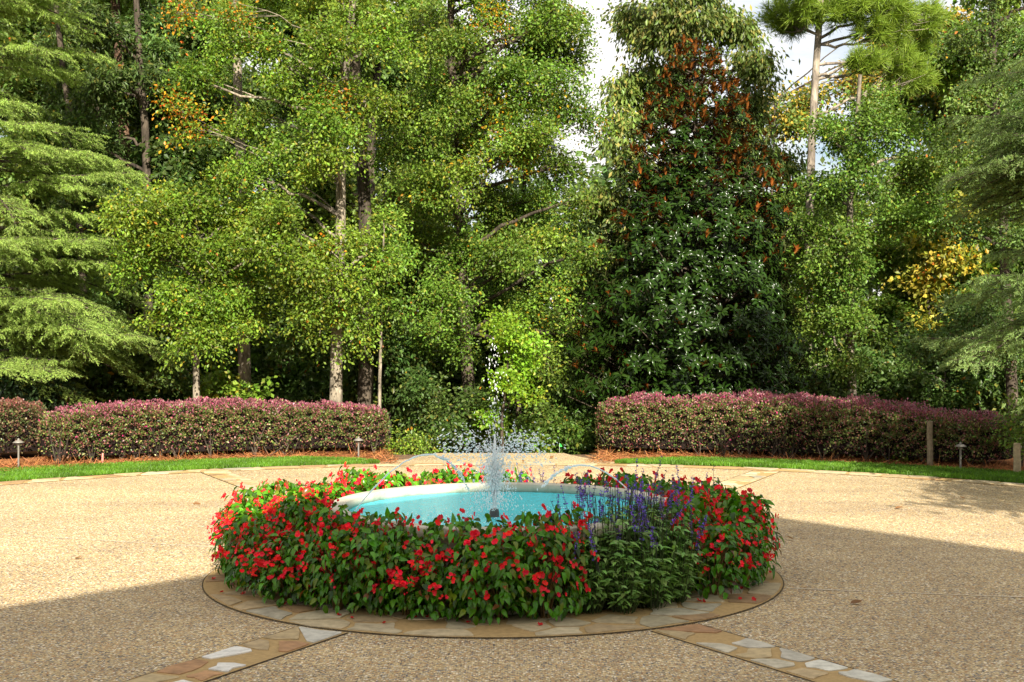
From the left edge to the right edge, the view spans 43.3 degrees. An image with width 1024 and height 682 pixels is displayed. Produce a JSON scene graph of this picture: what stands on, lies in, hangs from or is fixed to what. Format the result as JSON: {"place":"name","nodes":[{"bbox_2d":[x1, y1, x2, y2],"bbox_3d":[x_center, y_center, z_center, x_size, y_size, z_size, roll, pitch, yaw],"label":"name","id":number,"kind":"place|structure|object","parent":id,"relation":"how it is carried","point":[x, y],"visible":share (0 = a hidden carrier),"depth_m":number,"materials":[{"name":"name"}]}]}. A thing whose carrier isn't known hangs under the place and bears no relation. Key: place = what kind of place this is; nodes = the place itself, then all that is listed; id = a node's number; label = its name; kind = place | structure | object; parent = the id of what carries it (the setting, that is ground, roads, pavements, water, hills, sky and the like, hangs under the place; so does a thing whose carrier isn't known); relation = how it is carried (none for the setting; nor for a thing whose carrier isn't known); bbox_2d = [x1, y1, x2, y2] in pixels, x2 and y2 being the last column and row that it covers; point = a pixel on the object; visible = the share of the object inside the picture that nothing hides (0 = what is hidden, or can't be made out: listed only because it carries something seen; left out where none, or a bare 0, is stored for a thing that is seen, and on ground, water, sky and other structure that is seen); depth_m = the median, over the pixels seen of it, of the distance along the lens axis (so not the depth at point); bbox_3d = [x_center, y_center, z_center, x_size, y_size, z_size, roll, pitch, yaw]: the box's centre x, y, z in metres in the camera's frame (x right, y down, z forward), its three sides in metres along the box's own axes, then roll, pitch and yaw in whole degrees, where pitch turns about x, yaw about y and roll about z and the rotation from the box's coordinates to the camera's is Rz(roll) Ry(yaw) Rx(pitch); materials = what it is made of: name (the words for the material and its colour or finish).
{"place":"outdoors","nodes":[
{"label":"outdoors","id":0,"kind":"place"},
{"bbox_2d":[123,626,346,681],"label":"stone band path","id":1,"kind":"structure","parent":0,"point":[211,666],"depth_m":7.33,"materials":[{"name":"stone"}]},
{"bbox_2d":[346,453,629,464],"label":"road","id":2,"kind":"structure","parent":0,"point":[564,458],"depth_m":19.83,"materials":[{"name":"beige gravel"}]},
{"bbox_2d":[203,563,782,636],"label":"stone ring path","id":3,"kind":"structure","parent":0,"point":[691,609],"depth_m":8.35,"materials":[{"name":"beige stone"}]},
{"bbox_2d":[211,503,272,584],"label":"begonia plant","id":4,"kind":"object","parent":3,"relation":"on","point":[237,509],"visible":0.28,"depth_m":9.44,"materials":[{"name":"green plant"}]},
{"bbox_2d":[210,482,275,554],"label":"begonia plant","id":5,"kind":"object","parent":3,"relation":"on","point":[249,494],"visible":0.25,"depth_m":10.05,"materials":[{"name":"green plant"}]},
{"bbox_2d":[211,502,279,590],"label":"begonia plant","id":6,"kind":"object","parent":3,"relation":"on","point":[244,516],"visible":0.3,"depth_m":9.21,"materials":[{"name":"green plant"}]},
{"bbox_2d":[231,515,297,599],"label":"begonia plant","id":7,"kind":"object","parent":3,"relation":"on","point":[255,531],"visible":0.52,"depth_m":8.97,"materials":[{"name":"green plant"}]},
{"bbox_2d":[392,549,472,620],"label":"begonia plant","id":8,"kind":"object","parent":3,"relation":"on","point":[430,593],"visible":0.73,"depth_m":8.20,"materials":[{"name":"green plant"}]},
{"bbox_2d":[441,530,524,624],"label":"begonia plant","id":9,"kind":"object","parent":3,"relation":"on","point":[463,592],"visible":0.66,"depth_m":8.16,"materials":[{"name":"green plant"}]},
{"bbox_2d":[462,524,546,623],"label":"begonia plant","id":10,"kind":"object","parent":3,"relation":"on","point":[499,572],"visible":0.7,"depth_m":8.16,"materials":[{"name":"green plant"}]},
{"bbox_2d":[561,515,628,613],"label":"salvia plant","id":11,"kind":"object","parent":3,"relation":"on","point":[591,605],"visible":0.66,"depth_m":8.44,"materials":[{"name":"green plant"}]},
{"bbox_2d":[581,474,663,609],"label":"salvia plant","id":12,"kind":"object","parent":3,"relation":"on","point":[615,541],"visible":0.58,"depth_m":8.56,"materials":[{"name":"green plant"}]},
{"bbox_2d":[588,533,659,614],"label":"salvia plant","id":13,"kind":"object","parent":3,"relation":"on","point":[626,605],"visible":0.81,"depth_m":8.46,"materials":[{"name":"green plant"}]},
{"bbox_2d":[620,526,686,609],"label":"salvia plant","id":14,"kind":"object","parent":3,"relation":"on","point":[662,582],"visible":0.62,"depth_m":8.61,"materials":[{"name":"green plant"}]},
{"bbox_2d":[701,518,774,587],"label":"begonia plant","id":15,"kind":"object","parent":3,"relation":"on","point":[745,537],"visible":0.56,"depth_m":9.25,"materials":[{"name":"green plant"}]},
{"bbox_2d":[709,506,775,585],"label":"begonia plant","id":16,"kind":"object","parent":3,"relation":"on","point":[743,519],"visible":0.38,"depth_m":9.47,"materials":[{"name":"green plant"}]},
{"bbox_2d":[711,488,784,579],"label":"begonia plant","id":17,"kind":"object","parent":3,"relation":"on","point":[749,506],"visible":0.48,"depth_m":9.72,"materials":[{"name":"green plant"}]},
{"bbox_2d":[384,449,607,460],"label":"ground","id":18,"kind":"structure","parent":0,"point":[410,456],"depth_m":20.46,"materials":[{"name":"brown soil"}]},
{"bbox_2d":[0,0,87,324],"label":"woodland tree","id":19,"kind":"object","parent":18,"relation":"on","point":[45,139],"visible":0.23,"depth_m":29.44,"materials":[{"name":"green plant"}]},
{"bbox_2d":[0,355,89,416],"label":"shrub","id":20,"kind":"object","parent":18,"relation":"on","point":[10,389],"visible":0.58,"depth_m":22.06,"materials":[{"name":"green plant"}]},
{"bbox_2d":[0,0,182,410],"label":"cedar tree","id":21,"kind":"object","parent":18,"relation":"on","point":[75,332],"visible":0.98,"depth_m":22.11,"materials":[{"name":"green plant"}]},
{"bbox_2d":[21,326,164,414],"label":"laurel shrub","id":22,"kind":"object","parent":18,"relation":"on","point":[93,371],"visible":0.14,"depth_m":24.25,"materials":[{"name":"green plant"}]},
{"bbox_2d":[0,0,199,322],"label":"woodland tree","id":23,"kind":"object","parent":18,"relation":"on","point":[20,89],"visible":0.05,"depth_m":29.75,"materials":[{"name":"green plant"}]},
{"bbox_2d":[92,0,141,332],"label":"pine tree","id":24,"kind":"object","parent":18,"relation":"on","point":[116,7],"visible":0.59,"depth_m":26.93,"materials":[{"name":"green plant"}]},
{"bbox_2d":[27,0,219,344],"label":"willow oak tree","id":25,"kind":"object","parent":18,"relation":"on","point":[114,86],"visible":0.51,"depth_m":25.70,"materials":[{"name":"green plant"}]},
{"bbox_2d":[81,342,184,412],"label":"laurel shrub","id":26,"kind":"object","parent":18,"relation":"on","point":[132,392],"visible":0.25,"depth_m":24.18,"materials":[{"name":"green plant"}]},
{"bbox_2d":[111,335,284,408],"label":"laurel shrub","id":27,"kind":"object","parent":18,"relation":"on","point":[179,388],"visible":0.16,"depth_m":24.34,"materials":[{"name":"green plant"}]},
{"bbox_2d":[116,0,289,321],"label":"woodland tree","id":28,"kind":"object","parent":18,"relation":"on","point":[246,86],"visible":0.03,"depth_m":35.42,"materials":[{"name":"green plant"}]},
{"bbox_2d":[95,0,326,374],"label":"woodland tree","id":29,"kind":"object","parent":18,"relation":"on","point":[202,158],"visible":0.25,"depth_m":27.08,"materials":[{"name":"green plant"}]},
{"bbox_2d":[208,0,260,403],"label":"pine tree","id":30,"kind":"object","parent":18,"relation":"on","point":[243,357],"visible":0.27,"depth_m":23.92,"materials":[{"name":"brown plant"}]},
{"bbox_2d":[168,303,350,410],"bbox_3d":[-4.432,0.888,24.804,3.674,3.251,4.334,0,0,-33],"label":"laurel shrub","id":31,"kind":"object","parent":18,"relation":"on","point":[300,378],"visible":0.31,"depth_m":24.75,"materials":[{"name":"green plant"}]},
{"bbox_2d":[275,0,377,448],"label":"pine tree","id":32,"kind":"object","parent":18,"relation":"on","point":[365,385],"visible":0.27,"depth_m":23.50,"materials":[{"name":"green plant"}]},
{"bbox_2d":[214,8,446,346],"bbox_3d":[-4.499,-3.667,35.498,6.386,14.115,5.685,0,0,24],"label":"woodland tree","id":33,"kind":"object","parent":18,"relation":"on","point":[393,78],"visible":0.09,"depth_m":34.57,"materials":[{"name":"green plant"}]},
{"bbox_2d":[259,0,474,336],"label":"woodland tree","id":34,"kind":"object","parent":18,"relation":"on","point":[325,192],"visible":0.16,"depth_m":29.72,"materials":[{"name":"green plant"}]},
{"bbox_2d":[312,288,451,453],"bbox_3d":[-2.519,0.624,24.536,2.744,3.203,3.095,0,0,-16],"label":"laurel shrub","id":35,"kind":"object","parent":18,"relation":"on","point":[395,368],"visible":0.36,"depth_m":24.01,"materials":[{"name":"green plant"}]},
{"bbox_2d":[349,194,440,454],"bbox_3d":[-2.101,-0.286,22.082,1.520,4.553,1.835,0,0,17],"label":"sapling tree","id":36,"kind":"object","parent":18,"relation":"on","point":[387,223],"visible":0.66,"depth_m":22.18,"materials":[{"name":"green plant"}]},
{"bbox_2d":[381,419,449,454],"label":"shrub","id":37,"kind":"object","parent":18,"relation":"on","point":[417,447],"visible":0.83,"depth_m":21.41,"materials":[{"name":"green plant"}]},
{"bbox_2d":[385,361,514,453],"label":"shrub","id":38,"kind":"object","parent":18,"relation":"on","point":[420,390],"visible":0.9,"depth_m":22.31,"materials":[{"name":"green plant"}]},
{"bbox_2d":[376,34,540,451],"bbox_3d":[-2.227,-2.659,35.499,5.338,11.946,5.402,0,0,-43],"label":"woodland tree","id":39,"kind":"object","parent":18,"relation":"on","point":[422,111],"visible":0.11,"depth_m":34.13,"materials":[{"name":"green plant"}]},
{"bbox_2d":[407,337,525,452],"bbox_3d":[-0.998,1.012,27.504,2.958,3.061,2.623,0,0,-26],"label":"laurel shrub","id":40,"kind":"object","parent":18,"relation":"on","point":[478,377],"visible":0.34,"depth_m":27.07,"materials":[{"name":"green plant"}]},
{"bbox_2d":[452,389,526,452],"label":"shrub","id":41,"kind":"object","parent":18,"relation":"on","point":[483,432],"visible":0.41,"depth_m":23.00,"materials":[{"name":"green plant"}]},
{"bbox_2d":[356,0,628,452],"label":"oak tree","id":42,"kind":"object","parent":18,"relation":"on","point":[544,38],"visible":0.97,"depth_m":23.09,"materials":[{"name":"green plant"}]},
{"bbox_2d":[461,304,562,452],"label":"dogwood tree","id":43,"kind":"object","parent":18,"relation":"on","point":[516,337],"visible":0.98,"depth_m":21.36,"materials":[{"name":"green plant"}]},
{"bbox_2d":[0,444,1023,483],"bbox_3d":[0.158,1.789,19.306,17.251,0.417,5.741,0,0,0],"label":"pine straw","id":44,"kind":"object","parent":18,"relation":"on","point":[332,452],"visible":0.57,"depth_m":19.71,"materials":[{"name":"soil"}]},
{"bbox_2d":[0,396,47,455],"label":"hedge","id":45,"kind":"object","parent":44,"relation":"on","point":[21,423],"visible":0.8,"depth_m":19.77,"materials":[{"name":"plant"}]},
{"bbox_2d":[79,172,337,451],"bbox_3d":[-5.001,-0.511,21.876,4.006,4.802,4.104,0,0,-9],"label":"oak tree","id":46,"kind":"object","parent":44,"relation":"on","point":[213,313],"visible":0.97,"depth_m":20.71,"materials":[{"name":"green plant"}]},
{"bbox_2d":[36,395,389,462],"bbox_3d":[-4.601,1.333,20.422,5.493,0.953,1.697,0,0,-23],"label":"hedge","id":47,"kind":"object","parent":44,"relation":"on","point":[143,427],"visible":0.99,"depth_m":19.92,"materials":[{"name":"plant"}]},
{"bbox_2d":[189,360,281,407],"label":"shrub","id":48,"kind":"object","parent":44,"relation":"on","point":[217,383],"visible":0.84,"depth_m":22.14,"materials":[{"name":"green plant"}]},
{"bbox_2d":[146,0,434,404],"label":"oak tree","id":49,"kind":"object","parent":44,"relation":"on","point":[327,161],"visible":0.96,"depth_m":21.21,"materials":[{"name":"green plant"}]},
{"bbox_2d":[595,389,1021,465],"bbox_3d":[4.481,1.278,20.299,6.636,1.060,2.221,0,0,24],"label":"hedge","id":50,"kind":"object","parent":44,"relation":"on","point":[790,424],"visible":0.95,"depth_m":19.73,"materials":[{"name":"plant"}]},
{"bbox_2d":[973,383,1023,466],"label":"shrub","id":51,"kind":"object","parent":44,"relation":"on","point":[1018,429],"visible":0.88,"depth_m":18.12,"materials":[{"name":"green plant"}]},
{"bbox_2d":[454,209,601,451],"bbox_3d":[0.311,-0.173,27.977,3.674,5.498,3.996,0,0,13],"label":"woodland tree","id":52,"kind":"object","parent":18,"relation":"on","point":[549,267],"visible":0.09,"depth_m":27.81,"materials":[{"name":"green plant"}]},
{"bbox_2d":[506,397,598,454],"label":"shrub","id":53,"kind":"object","parent":18,"relation":"on","point":[554,424],"visible":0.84,"depth_m":22.09,"materials":[{"name":"green plant"}]},
{"bbox_2d":[533,363,605,454],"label":"shrub","id":54,"kind":"object","parent":18,"relation":"on","point":[563,397],"visible":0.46,"depth_m":23.52,"materials":[{"name":"green plant"}]},
{"bbox_2d":[478,319,672,454],"bbox_3d":[1.999,0.858,24.864,3.846,2.894,5.882,0,0,39],"label":"laurel shrub","id":55,"kind":"object","parent":18,"relation":"on","point":[591,447],"visible":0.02,"depth_m":23.71,"materials":[{"name":"green plant"}]},
{"bbox_2d":[224,135,930,454],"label":"forest","id":56,"kind":"object","parent":18,"relation":"on","point":[603,177],"depth_m":49.80,"materials":[{"name":"green plant"}]},
{"bbox_2d":[551,0,817,327],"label":"beech tree","id":57,"kind":"object","parent":18,"relation":"on","point":[650,28],"visible":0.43,"depth_m":29.68,"materials":[{"name":"green plant"}]},
{"bbox_2d":[559,33,829,410],"bbox_3d":[2.930,-1.659,22.589,4.489,7.400,4.334,0,0,-25],"label":"magnolia tree","id":58,"kind":"object","parent":18,"relation":"on","point":[683,323],"visible":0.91,"depth_m":21.76,"materials":[{"name":"green plant"}]},
{"bbox_2d":[754,0,960,350],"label":"pine tree","id":59,"kind":"object","parent":18,"relation":"on","point":[790,18],"visible":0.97,"depth_m":26.62,"materials":[{"name":"green plant"}]},
{"bbox_2d":[790,189,930,392],"bbox_3d":[8.088,-0.407,30.313,3.744,6.469,3.701,0,0,-30],"label":"woodland tree","id":60,"kind":"object","parent":18,"relation":"on","point":[888,307],"visible":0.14,"depth_m":29.90,"materials":[{"name":"green plant"}]},
{"bbox_2d":[755,332,966,411],"bbox_3d":[6.127,1.060,24.921,5.010,2.465,3.276,0,0,21],"label":"laurel shrub","id":61,"kind":"object","parent":18,"relation":"on","point":[907,383],"visible":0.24,"depth_m":24.64,"materials":[{"name":"green plant"}]},
{"bbox_2d":[756,74,975,396],"bbox_3d":[6.858,-1.680,25.491,4.431,7.816,5.938,0,0,0],"label":"maple tree","id":62,"kind":"object","parent":18,"relation":"on","point":[847,140],"visible":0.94,"depth_m":23.99,"materials":[{"name":"green plant"}]},
{"bbox_2d":[800,311,935,397],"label":"laurel shrub","id":63,"kind":"object","parent":18,"relation":"on","point":[903,331],"visible":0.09,"depth_m":27.08,"materials":[{"name":"green plant"}]},
{"bbox_2d":[763,0,974,212],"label":"golden tree","id":64,"kind":"object","parent":18,"relation":"on","point":[798,106],"visible":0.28,"depth_m":33.68,"materials":[{"name":"green plant"}]},
{"bbox_2d":[844,6,1023,331],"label":"woodland tree","id":65,"kind":"object","parent":18,"relation":"on","point":[889,271],"visible":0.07,"depth_m":33.89,"materials":[{"name":"green plant"}]},
{"bbox_2d":[881,182,996,336],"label":"golden tree","id":66,"kind":"object","parent":18,"relation":"on","point":[926,285],"visible":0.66,"depth_m":28.74,"materials":[{"name":"yellow plant"}]},
{"bbox_2d":[876,347,1004,419],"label":"laurel shrub","id":67,"kind":"object","parent":18,"relation":"on","point":[948,397],"visible":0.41,"depth_m":24.50,"materials":[{"name":"green plant"}]},
{"bbox_2d":[861,0,1023,331],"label":"woodland tree","id":68,"kind":"object","parent":18,"relation":"on","point":[951,71],"visible":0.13,"depth_m":29.51,"materials":[{"name":"green plant"}]},
{"bbox_2d":[0,0,1022,310],"label":"sky","id":69,"kind":"structure","parent":0,"point":[804,51],"materials":[{"name":"white"}]},
{"bbox_2d":[0,465,1023,681],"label":"driveway","id":70,"kind":"structure","parent":0,"point":[112,609],"depth_m":9.03,"materials":[{"name":"beige gravel"}]},
{"bbox_2d":[329,482,672,614],"bbox_3d":[-0.060,1.514,9.830,2.650,0.572,2.836,0,0,0],"label":"fountain basin","id":71,"kind":"object","parent":70,"relation":"on","point":[352,500],"visible":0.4,"depth_m":10.54,"materials":[{"name":"concrete"}]},
{"bbox_2d":[407,342,582,523],"bbox_3d":[-0.135,0.591,9.541,1.498,1.413,1.485,0,0,0],"label":"fountain spray","id":72,"kind":"object","parent":71,"relation":"on","point":[492,465],"visible":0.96,"depth_m":9.53,"materials":[{"name":"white liquid"}]},
{"bbox_2d":[349,492,652,526],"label":"water","id":73,"kind":"structure","parent":71,"relation":"in","point":[438,503],"depth_m":10.18,"materials":[{"name":"blue liquid"}]},
{"bbox_2d":[0,462,1023,486],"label":"edge path","id":74,"kind":"structure","parent":0,"point":[535,463],"depth_m":17.85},
{"bbox_2d":[0,455,1023,482],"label":"lawn","id":75,"kind":"structure","parent":0,"point":[636,463],"depth_m":17.70,"materials":[{"name":"green plant"}]},
{"bbox_2d":[910,57,1023,425],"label":"cedar tree","id":76,"kind":"object","parent":75,"relation":"on","point":[1007,142],"visible":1,"depth_m":16.62,"materials":[{"name":"green plant"}]},
{"bbox_2d":[327,580,698,614],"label":"soil","id":77,"kind":"structure","parent":0,"point":[362,606],"depth_m":8.66,"materials":[{"name":"brown soil"}]},
{"bbox_2d":[242,532,323,607],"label":"begonia plant","id":78,"kind":"object","parent":77,"relation":"on","point":[261,561],"visible":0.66,"depth_m":8.74,"materials":[{"name":"green plant"}]},
{"bbox_2d":[266,492,333,596],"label":"begonia plant","id":79,"kind":"object","parent":77,"relation":"on","point":[297,514],"visible":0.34,"depth_m":9.10,"materials":[{"name":"green plant"}]},
{"bbox_2d":[269,523,341,606],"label":"begonia plant","id":80,"kind":"object","parent":77,"relation":"on","point":[294,536],"visible":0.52,"depth_m":8.68,"materials":[{"name":"green plant"}]},
{"bbox_2d":[294,498,364,603],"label":"begonia plant","id":81,"kind":"object","parent":77,"relation":"on","point":[320,511],"visible":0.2,"depth_m":8.82,"materials":[{"name":"green plant"}]},
{"bbox_2d":[299,522,377,613],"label":"begonia plant","id":82,"kind":"object","parent":77,"relation":"on","point":[332,592],"visible":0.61,"depth_m":8.49,"materials":[{"name":"green plant"}]},
{"bbox_2d":[310,512,382,605],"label":"begonia plant","id":83,"kind":"object","parent":77,"relation":"on","point":[346,525],"visible":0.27,"depth_m":8.64,"materials":[{"name":"green plant"}]},
{"bbox_2d":[329,519,409,616],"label":"begonia plant","id":84,"kind":"object","parent":77,"relation":"on","point":[374,541],"visible":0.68,"depth_m":8.38,"materials":[{"name":"green plant"}]},
{"bbox_2d":[337,507,421,612],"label":"begonia plant","id":85,"kind":"object","parent":77,"relation":"on","point":[380,520],"visible":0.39,"depth_m":8.52,"materials":[{"name":"green plant"}]},
{"bbox_2d":[364,534,437,619],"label":"begonia plant","id":86,"kind":"object","parent":77,"relation":"on","point":[410,555],"visible":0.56,"depth_m":8.31,"materials":[{"name":"green plant"}]},
{"bbox_2d":[376,515,446,614],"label":"begonia plant","id":87,"kind":"object","parent":77,"relation":"on","point":[414,541],"visible":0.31,"depth_m":8.44,"materials":[{"name":"green plant"}]},
{"bbox_2d":[415,508,490,616],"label":"begonia plant","id":88,"kind":"object","parent":77,"relation":"on","point":[438,520],"visible":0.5,"depth_m":8.34,"materials":[{"name":"green plant"}]},
{"bbox_2d":[440,513,527,616],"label":"begonia plant","id":89,"kind":"object","parent":77,"relation":"on","point":[475,533],"visible":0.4,"depth_m":8.28,"materials":[{"name":"green plant"}]},
{"bbox_2d":[500,503,575,619],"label":"begonia plant","id":90,"kind":"object","parent":77,"relation":"on","point":[528,519],"visible":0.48,"depth_m":8.36,"materials":[{"name":"green plant"}]},
{"bbox_2d":[505,520,584,620],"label":"begonia plant","id":91,"kind":"object","parent":77,"relation":"on","point":[561,610],"visible":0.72,"depth_m":8.23,"materials":[{"name":"green plant"}]},
{"bbox_2d":[536,501,599,615],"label":"begonia plant","id":92,"kind":"object","parent":77,"relation":"on","point":[564,518],"visible":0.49,"depth_m":8.38,"materials":[{"name":"green plant"}]},
{"bbox_2d":[554,468,647,607],"bbox_3d":[0.588,1.328,8.717,0.631,0.925,0.532,0,0,0],"label":"salvia plant","id":93,"kind":"object","parent":77,"relation":"on","point":[591,506],"visible":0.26,"depth_m":8.64,"materials":[{"name":"green plant"}]},
{"bbox_2d":[575,474,654,604],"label":"salvia plant","id":94,"kind":"object","parent":77,"relation":"on","point":[621,515],"visible":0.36,"depth_m":8.66,"materials":[{"name":"green plant"}]},
{"bbox_2d":[581,459,654,573],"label":"salvia plant","id":95,"kind":"object","parent":77,"relation":"on","point":[635,508],"visible":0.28,"depth_m":8.79,"materials":[{"name":"purple plant"}]},
{"bbox_2d":[606,474,689,604],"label":"salvia plant","id":96,"kind":"object","parent":77,"relation":"on","point":[659,538],"visible":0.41,"depth_m":8.73,"materials":[{"name":"green plant"}]},
{"bbox_2d":[664,489,724,588],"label":"begonia plant","id":97,"kind":"object","parent":77,"relation":"on","point":[700,505],"visible":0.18,"depth_m":9.32,"materials":[{"name":"green plant"}]},
{"bbox_2d":[680,516,752,598],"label":"begonia plant","id":98,"kind":"object","parent":77,"relation":"on","point":[719,566],"visible":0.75,"depth_m":8.97,"materials":[{"name":"green plant"}]},
{"bbox_2d":[661,520,709,603],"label":"salvia plant","id":99,"kind":"object","parent":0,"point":[687,565],"visible":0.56,"depth_m":8.80,"materials":[{"name":"green plant"}]},
{"bbox_2d":[651,623,899,681],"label":"stone band path","id":100,"kind":"structure","parent":0,"point":[795,663],"depth_m":7.35,"materials":[{"name":"stone"}]},
{"bbox_2d":[894,0,1023,450],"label":"tree","id":101,"kind":"object","parent":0,"point":[989,34],"visible":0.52,"depth_m":22.44,"materials":[{"name":"green plant"}]},
{"bbox_2d":[912,275,1023,419],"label":"tree","id":102,"kind":"object","parent":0,"point":[996,399],"visible":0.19,"depth_m":24.72,"materials":[{"name":"green plant"}]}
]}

